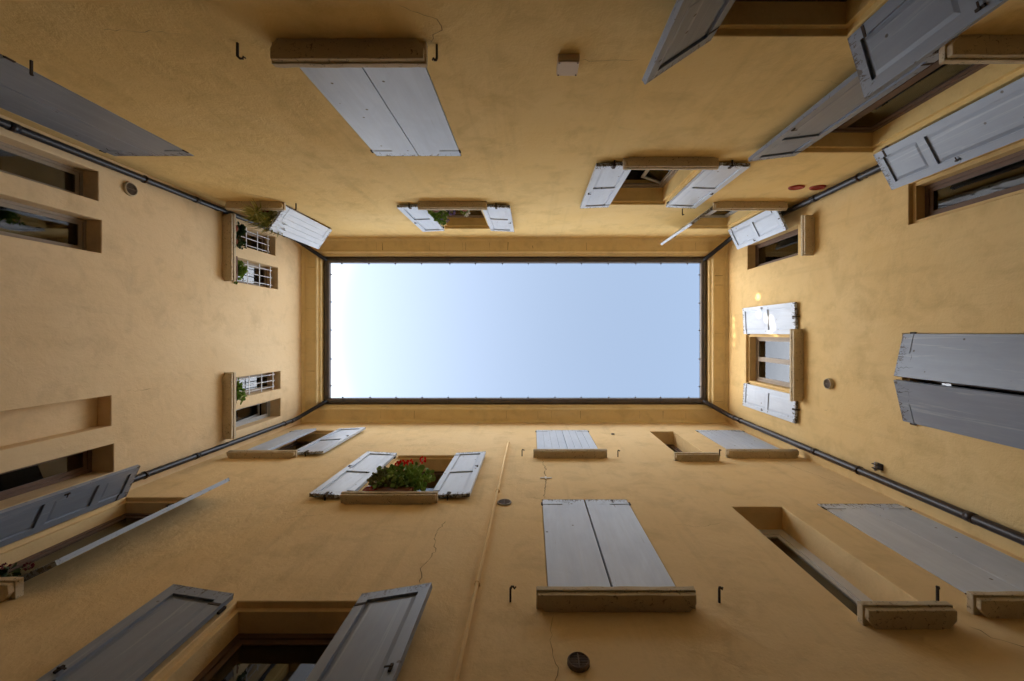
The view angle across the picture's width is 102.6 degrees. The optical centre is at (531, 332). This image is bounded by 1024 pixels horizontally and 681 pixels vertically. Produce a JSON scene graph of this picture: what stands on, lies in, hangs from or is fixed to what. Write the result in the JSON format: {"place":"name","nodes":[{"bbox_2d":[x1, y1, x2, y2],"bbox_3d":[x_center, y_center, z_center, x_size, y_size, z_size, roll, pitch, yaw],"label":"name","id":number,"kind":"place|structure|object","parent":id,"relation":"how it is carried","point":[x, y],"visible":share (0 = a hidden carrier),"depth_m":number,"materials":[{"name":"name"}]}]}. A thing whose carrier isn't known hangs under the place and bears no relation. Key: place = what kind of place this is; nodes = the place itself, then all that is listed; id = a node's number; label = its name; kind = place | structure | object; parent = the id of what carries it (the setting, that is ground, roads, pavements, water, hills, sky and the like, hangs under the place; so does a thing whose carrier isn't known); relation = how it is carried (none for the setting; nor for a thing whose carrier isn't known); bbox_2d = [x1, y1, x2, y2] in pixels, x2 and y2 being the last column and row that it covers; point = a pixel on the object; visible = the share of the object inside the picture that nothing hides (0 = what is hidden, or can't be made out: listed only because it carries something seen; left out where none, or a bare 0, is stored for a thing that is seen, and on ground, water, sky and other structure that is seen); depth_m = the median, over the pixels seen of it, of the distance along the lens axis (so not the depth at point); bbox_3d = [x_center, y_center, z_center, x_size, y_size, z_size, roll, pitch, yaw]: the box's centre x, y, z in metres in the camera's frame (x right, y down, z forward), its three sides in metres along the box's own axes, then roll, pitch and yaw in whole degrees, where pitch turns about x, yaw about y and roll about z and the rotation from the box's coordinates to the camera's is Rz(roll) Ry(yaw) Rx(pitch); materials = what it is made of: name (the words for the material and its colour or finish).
{"place":"outdoors","nodes":[
{"label":"outdoors","id":0,"kind":"place"},
{"bbox_2d":[331,263,699,397],"label":"sky","id":1,"kind":"structure","parent":0,"point":[400,330],"materials":[{"name":"blue"}]},
{"label":"ground","id":2,"kind":"structure","parent":0,"visible":0},
{"bbox_2d":[0,114,323,509],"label":"building wing","id":3,"kind":"structure","parent":2,"relation":"on","point":[142,329],"depth_m":5.98,"materials":[{"name":"yellow paint"}]},
{"bbox_2d":[0,141,82,195],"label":"window","id":4,"kind":"structure","parent":3,"relation":"in","point":[16,161],"depth_m":5.06,"materials":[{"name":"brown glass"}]},
{"bbox_2d":[0,198,85,249],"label":"window","id":5,"kind":"structure","parent":3,"relation":"in","point":[18,220],"depth_m":5.08,"materials":[{"name":"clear glass"}]},
{"bbox_2d":[0,449,91,500],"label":"window","id":6,"kind":"structure","parent":3,"relation":"in","point":[23,480],"depth_m":5.19,"materials":[{"name":"brown paint"}]},
{"bbox_2d":[123,182,137,195],"bbox_3d":[-5.832,-2.086,5.960,0.035,0.200,0.200,0,-90,0],"label":"round vent","id":7,"kind":"object","parent":3,"relation":"attached to","point":[130,189],"visible":1,"depth_m":5.95,"materials":[{"name":"beige plastic"}]},
{"bbox_2d":[0,118,326,260],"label":"drainpipe","id":8,"kind":"object","parent":3,"relation":"attached to","point":[22,130],"visible":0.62,"depth_m":5.62,"materials":[{"name":"metal"}]},
{"bbox_2d":[133,400,326,482],"bbox_3d":[-5.566,1.975,4.545,0.649,12.290,0.117,-37,-90,0],"label":"drainpipe","id":9,"kind":"object","parent":3,"relation":"attached to","point":[154,471],"visible":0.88,"depth_m":7.44,"materials":[{"name":"metal"}]},
{"bbox_2d":[234,256,247,283],"bbox_3d":[-5.784,-1.226,8.062,0.277,0.424,0.555,0,-90,0],"label":"potted plant","id":10,"kind":"object","parent":3,"relation":"on","point":[241,270],"visible":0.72,"depth_m":8.06,"materials":[{"name":"green plant"}]},
{"bbox_2d":[236,377,246,404],"bbox_3d":[-5.806,1.147,8.047,0.296,0.395,0.562,0,-90,0],"label":"potted plant","id":11,"kind":"object","parent":3,"relation":"on","point":[239,394],"visible":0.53,"depth_m":8.07,"materials":[{"name":"green plant"}]},
{"bbox_2d":[236,222,246,236],"bbox_3d":[-5.796,-2.035,8.067,0.318,0.434,0.252,-36,-90,0],"label":"potted plant","id":12,"kind":"object","parent":3,"relation":"on","point":[240,230],"visible":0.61,"depth_m":8.08,"materials":[{"name":"green plant"}]},
{"bbox_2d":[236,237,246,248],"bbox_3d":[-5.803,-1.770,8.060,0.240,0.421,0.236,-36,-90,0],"label":"potted plant","id":13,"kind":"object","parent":3,"relation":"on","point":[239,244],"visible":0.64,"depth_m":8.10,"materials":[{"name":"green plant"}]},
{"bbox_2d":[222,213,269,280],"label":"window","id":14,"kind":"structure","parent":3,"relation":"in","point":[254,241],"depth_m":7.77,"materials":[{"name":"beige glass"}]},
{"bbox_2d":[222,372,274,438],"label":"window","id":15,"kind":"structure","parent":3,"relation":"in","point":[259,382],"depth_m":7.79,"materials":[{"name":"beige glass"}]},
{"bbox_2d":[232,261,271,287],"bbox_3d":[-6.918,-1.250,8.590,1.964,1.960,0.700,0,-90,0],"label":"window","id":16,"kind":"structure","parent":3,"relation":"in","point":[256,275],"depth_m":9.03,"materials":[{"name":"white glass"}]},
{"bbox_2d":[236,401,269,426],"bbox_3d":[-6.965,1.740,8.640,1.870,2.060,0.620,0,-90,0],"label":"window","id":17,"kind":"structure","parent":3,"relation":"in","point":[252,413],"depth_m":9.04,"materials":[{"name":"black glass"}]},
{"bbox_2d":[323,261,331,399],"bbox_3d":[-5.337,-0.052,10.699,0.211,0.123,3.869,0,-90,0],"label":"gutter","id":18,"kind":"object","parent":3,"relation":"attached to","point":[327,274],"visible":0.99,"depth_m":10.66,"materials":[{"name":"metal"}]},
{"bbox_2d":[0,404,1023,680],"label":"building wing","id":19,"kind":"structure","parent":2,"relation":"on","point":[260,560],"depth_m":4.07,"materials":[{"name":"yellow paint"}]},
{"bbox_2d":[0,562,34,576],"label":"potted plant","id":20,"kind":"object","parent":19,"relation":"on","point":[15,572],"visible":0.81,"depth_m":3.86,"materials":[{"name":"green plant"}]},
{"bbox_2d":[0,465,229,601],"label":"window","id":21,"kind":"structure","parent":19,"relation":"in","point":[20,521],"depth_m":4.75,"materials":[{"name":"grey paint"}]},
{"bbox_2d":[36,582,431,680],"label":"window","id":22,"kind":"structure","parent":19,"relation":"in","point":[373,642],"depth_m":3.06,"materials":[{"name":"brown paint"}]},
{"bbox_2d":[227,427,365,458],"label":"window","id":23,"kind":"structure","parent":19,"relation":"in","point":[331,440],"depth_m":8.24,"materials":[{"name":"white paint"}]},
{"bbox_2d":[362,466,392,490],"bbox_3d":[-2.177,2.176,5.880,0.417,0.600,0.378,-27,-90,0],"label":"potted plant","id":24,"kind":"object","parent":19,"relation":"on","point":[376,477],"visible":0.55,"depth_m":5.86,"materials":[{"name":"green plant"}]},
{"bbox_2d":[309,451,485,503],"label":"window","id":25,"kind":"structure","parent":19,"relation":"in","point":[459,478],"depth_m":6.12,"materials":[{"name":"white paint"}]},
{"bbox_2d":[372,456,435,490],"bbox_3d":[-1.847,2.143,6.098,0.968,1.035,0.544,0,-90,0],"label":"potted plant","id":26,"kind":"object","parent":25,"relation":"on","point":[406,479],"visible":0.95,"depth_m":5.87,"materials":[{"name":"green plant"}]},
{"bbox_2d":[453,440,509,680],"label":"wall tube","id":27,"kind":"object","parent":19,"relation":"attached to","point":[477,582],"depth_m":3.62,"materials":[{"name":"paint"}]},
{"bbox_2d":[497,499,511,505],"bbox_3d":[-0.366,2.290,5.530,0.194,0.194,0.020,0,-90,0],"label":"round vent","id":28,"kind":"object","parent":19,"relation":"attached to","point":[503,502],"visible":1,"depth_m":5.51,"materials":[{"name":"grey plastic"}]},
{"bbox_2d":[509,585,515,601],"bbox_3d":[-0.177,2.240,3.516,0.059,0.048,0.138,20,-90,0],"label":"shutter hook","id":29,"kind":"object","parent":19,"relation":"attached to","point":[511,587],"visible":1,"depth_m":3.49,"materials":[{"name":"metal"}]},
{"bbox_2d":[326,397,702,403],"bbox_3d":[-0.425,1.788,10.698,10.014,0.123,0.211,0,-90,0],"label":"gutter","id":30,"kind":"object","parent":19,"relation":"attached to","point":[500,400],"visible":0.98,"depth_m":10.66,"materials":[{"name":"metal"}]},
{"bbox_2d":[533,430,606,458],"bbox_3d":[0.715,2.257,8.566,1.360,2.176,0.218,0,-90,0],"label":"window","id":31,"kind":"structure","parent":19,"relation":"in","point":[551,444],"depth_m":8.33,"materials":[{"name":"brown paint"}]},
{"bbox_2d":[567,652,589,672],"bbox_3d":[0.327,2.285,2.845,0.156,0.156,0.030,0,-90,0],"label":"round vent","id":32,"kind":"object","parent":19,"relation":"attached to","point":[578,662],"visible":1,"depth_m":2.83,"materials":[{"name":"brown plastic"}]},
{"bbox_2d":[536,499,696,612],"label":"window","id":33,"kind":"structure","parent":19,"relation":"in","point":[605,561],"depth_m":4.04,"materials":[{"name":"white paint"}]},
{"bbox_2d":[665,444,719,461],"bbox_3d":[2.985,3.254,8.425,0.831,2.450,2.192,0,-90,0],"label":"window","id":34,"kind":"structure","parent":19,"relation":"in","point":[679,455],"depth_m":7.30,"materials":[{"name":"brown paint"}]},
{"bbox_2d":[718,586,722,602],"bbox_3d":[1.603,2.240,3.506,0.059,0.048,0.138,20,-90,0],"label":"shutter hook","id":35,"kind":"object","parent":19,"relation":"attached to","point":[720,588],"visible":1,"depth_m":3.49,"materials":[{"name":"metal"}]},
{"bbox_2d":[696,430,798,458],"bbox_3d":[4.263,2.257,8.566,1.349,2.177,0.218,0,-90,0],"label":"window","id":36,"kind":"structure","parent":19,"relation":"in","point":[737,443],"depth_m":8.26,"materials":[{"name":"brown paint"}]},
{"bbox_2d":[759,529,956,629],"bbox_3d":[2.980,3.244,4.290,0.860,2.480,2.212,0,-90,0],"label":"window","id":37,"kind":"structure","parent":19,"relation":"in","point":[884,615],"depth_m":3.24,"materials":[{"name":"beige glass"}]},
{"bbox_2d":[817,504,1023,618],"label":"window","id":38,"kind":"structure","parent":19,"relation":"in","point":[992,581],"depth_m":4.24,"materials":[{"name":"brown paint"}]},
{"bbox_2d":[935,585,939,600],"bbox_3d":[3.473,2.240,3.516,0.059,0.048,0.138,20,-90,0],"label":"shutter hook","id":39,"kind":"object","parent":19,"relation":"attached to","point":[937,592],"visible":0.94,"depth_m":3.50,"materials":[{"name":"metal"}]},
{"bbox_2d":[0,0,1023,256],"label":"building wing","id":40,"kind":"structure","parent":2,"relation":"on","point":[352,128],"depth_m":4.34,"materials":[{"name":"yellow paint"}]},
{"bbox_2d":[29,60,33,75],"bbox_3d":[-4.422,-2.346,3.636,0.059,0.048,0.137,20,-90,0],"label":"shutter hook","id":41,"kind":"object","parent":40,"relation":"attached to","point":[31,67],"visible":1,"depth_m":3.62,"materials":[{"name":"metal"}]},
{"bbox_2d":[0,54,193,155],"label":"window","id":42,"kind":"structure","parent":40,"relation":"in","point":[38,99],"depth_m":4.53,"materials":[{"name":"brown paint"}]},
{"bbox_2d":[236,42,245,59],"bbox_3d":[-2.438,-2.346,3.416,0.059,0.047,0.137,-21,-90,0],"label":"shutter hook","id":43,"kind":"object","parent":40,"relation":"attached to","point":[237,52],"visible":1,"depth_m":3.40,"materials":[{"name":"metal"}]},
{"bbox_2d":[239,198,286,238],"bbox_3d":[-5.023,-2.173,7.576,0.638,1.104,0.780,-33,-90,0],"label":"hanging plant","id":44,"kind":"object","parent":40,"relation":"on","point":[265,218],"visible":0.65,"depth_m":7.48,"materials":[{"name":"plant"}]},
{"bbox_2d":[225,201,331,248],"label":"window","id":45,"kind":"structure","parent":40,"relation":"in","point":[299,227],"depth_m":8.13,"materials":[{"name":"white wood"}]},
{"bbox_2d":[270,38,460,155],"bbox_3d":[-1.511,-2.347,4.458,1.282,2.232,0.248,0,-90,0],"label":"window","id":46,"kind":"structure","parent":40,"relation":"in","point":[384,89],"depth_m":4.01,"materials":[{"name":"brown paint"}]},
{"bbox_2d":[432,44,437,60],"bbox_3d":[-0.792,-2.346,3.436,0.059,0.048,0.137,20,-90,0],"label":"shutter hook","id":47,"kind":"object","parent":40,"relation":"attached to","point":[435,59],"visible":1,"depth_m":3.41,"materials":[{"name":"metal"}]},
{"bbox_2d":[427,210,449,225],"bbox_3d":[-1.809,-2.329,7.977,0.350,0.794,0.351,-44,-90,0],"label":"potted plant","id":48,"kind":"object","parent":40,"relation":"on","point":[439,217],"visible":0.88,"depth_m":7.97,"materials":[{"name":"green plant"}]},
{"bbox_2d":[446,210,455,214],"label":"potted plant","id":49,"kind":"object","parent":40,"relation":"on","point":[449,211],"visible":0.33,"depth_m":7.80,"materials":[{"name":"purple plant"}]},
{"bbox_2d":[397,201,513,231],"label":"window","id":50,"kind":"structure","parent":40,"relation":"in","point":[499,219],"depth_m":8.14,"materials":[{"name":"white wood"}]},
{"bbox_2d":[459,210,469,216],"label":"potted plant","id":51,"kind":"object","parent":40,"relation":"on","point":[464,212],"visible":0.43,"depth_m":7.80,"materials":[{"name":"green plant"}]},
{"bbox_2d":[326,257,703,264],"bbox_3d":[-0.425,-1.892,10.698,10.014,0.123,0.211,0,-90,0],"label":"gutter","id":52,"kind":"object","parent":40,"relation":"attached to","point":[502,260],"visible":0.98,"depth_m":10.66,"materials":[{"name":"metal"}]},
{"bbox_2d":[556,54,579,75],"bbox_3d":[0.322,-2.368,3.630,0.190,0.200,0.074,0,-90,0],"label":"junction box","id":53,"kind":"object","parent":40,"relation":"attached to","point":[567,64],"visible":1,"depth_m":3.57,"materials":[{"name":"beige plastic"}]},
{"bbox_2d":[580,157,750,208],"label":"window","id":54,"kind":"structure","parent":40,"relation":"in","point":[605,182],"depth_m":6.37,"materials":[{"name":"paint"}]},
{"bbox_2d":[661,201,787,249],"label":"window","id":55,"kind":"structure","parent":40,"relation":"in","point":[770,222],"depth_m":8.05,"materials":[{"name":"white wood"}]},
{"bbox_2d":[788,185,804,189],"bbox_3d":[4.380,-2.394,6.770,0.250,0.211,0.022,0,-90,0],"label":"red disc","id":56,"kind":"object","parent":40,"relation":"attached to","point":[796,187],"visible":1,"depth_m":6.75,"materials":[{"name":"plastic"}]},
{"bbox_2d":[809,185,825,189],"bbox_3d":[4.730,-2.394,6.770,0.250,0.211,0.022,0,-90,0],"label":"red disc","id":57,"kind":"object","parent":40,"relation":"attached to","point":[817,187],"visible":1,"depth_m":6.75,"materials":[{"name":"plastic"}]},
{"bbox_2d":[642,0,1007,97],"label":"window","id":58,"kind":"structure","parent":40,"relation":"in","point":[901,34],"depth_m":2.92,"materials":[{"name":"brown paint"}]},
{"bbox_2d":[748,34,1023,189],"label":"window","id":59,"kind":"structure","parent":40,"relation":"in","point":[994,121],"depth_m":4.38,"materials":[{"name":"brown paint"}]},
{"bbox_2d":[707,138,1023,558],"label":"building wing","id":60,"kind":"structure","parent":2,"relation":"on","point":[904,331],"depth_m":5.58,"materials":[{"name":"yellow paint"}]},
{"bbox_2d":[698,260,706,399],"bbox_3d":[4.487,-0.052,10.699,0.210,0.123,3.869,0,-90,0],"label":"gutter","id":61,"kind":"object","parent":60,"relation":"attached to","point":[703,330],"visible":0.98,"depth_m":10.66,"materials":[{"name":"metal"}]},
{"bbox_2d":[742,302,803,422],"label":"window","id":62,"kind":"structure","parent":60,"relation":"in","point":[779,360],"depth_m":8.48,"materials":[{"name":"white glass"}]},
{"bbox_2d":[755,215,814,266],"bbox_3d":[5.929,-1.739,8.409,2.242,2.383,0.762,0,-90,0],"label":"window","id":63,"kind":"structure","parent":60,"relation":"in","point":[784,246],"depth_m":8.29,"materials":[{"name":"brown paint"}]},
{"bbox_2d":[703,164,880,260],"bbox_3d":[4.703,-2.127,4.545,0.706,12.290,0.152,-43,-90,0],"label":"drainpipe","id":64,"kind":"object","parent":60,"relation":"attached to","point":[867,173],"visible":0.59,"depth_m":6.77,"materials":[{"name":"metal"}]},
{"bbox_2d":[823,378,833,388],"bbox_3d":[4.970,0.856,6.850,0.060,0.184,0.184,0,-90,0],"label":"round vent","id":65,"kind":"object","parent":60,"relation":"attached to","point":[828,383],"visible":1,"depth_m":6.83,"materials":[{"name":"beige plastic"}]},
{"bbox_2d":[702,400,1023,545],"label":"drainpipe","id":66,"kind":"object","parent":60,"relation":"attached to","point":[989,525],"visible":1,"depth_m":5.39,"materials":[{"name":"grey metal"}]},
{"bbox_2d":[872,462,882,470],"bbox_3d":[4.957,1.920,5.880,0.085,0.120,0.120,0,-90,0],"label":"wall bracket","id":67,"kind":"object","parent":60,"relation":"attached to","point":[877,466],"depth_m":5.86,"materials":[{"name":"metal"}]},
{"bbox_2d":[894,332,1023,449],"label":"window","id":68,"kind":"structure","parent":60,"relation":"in","point":[973,385],"depth_m":4.64,"materials":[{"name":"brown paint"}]},
{"bbox_2d":[925,149,1023,217],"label":"window","id":69,"kind":"structure","parent":60,"relation":"in","point":[1004,175],"depth_m":4.77,"materials":[{"name":"brown paint"}]}
]}

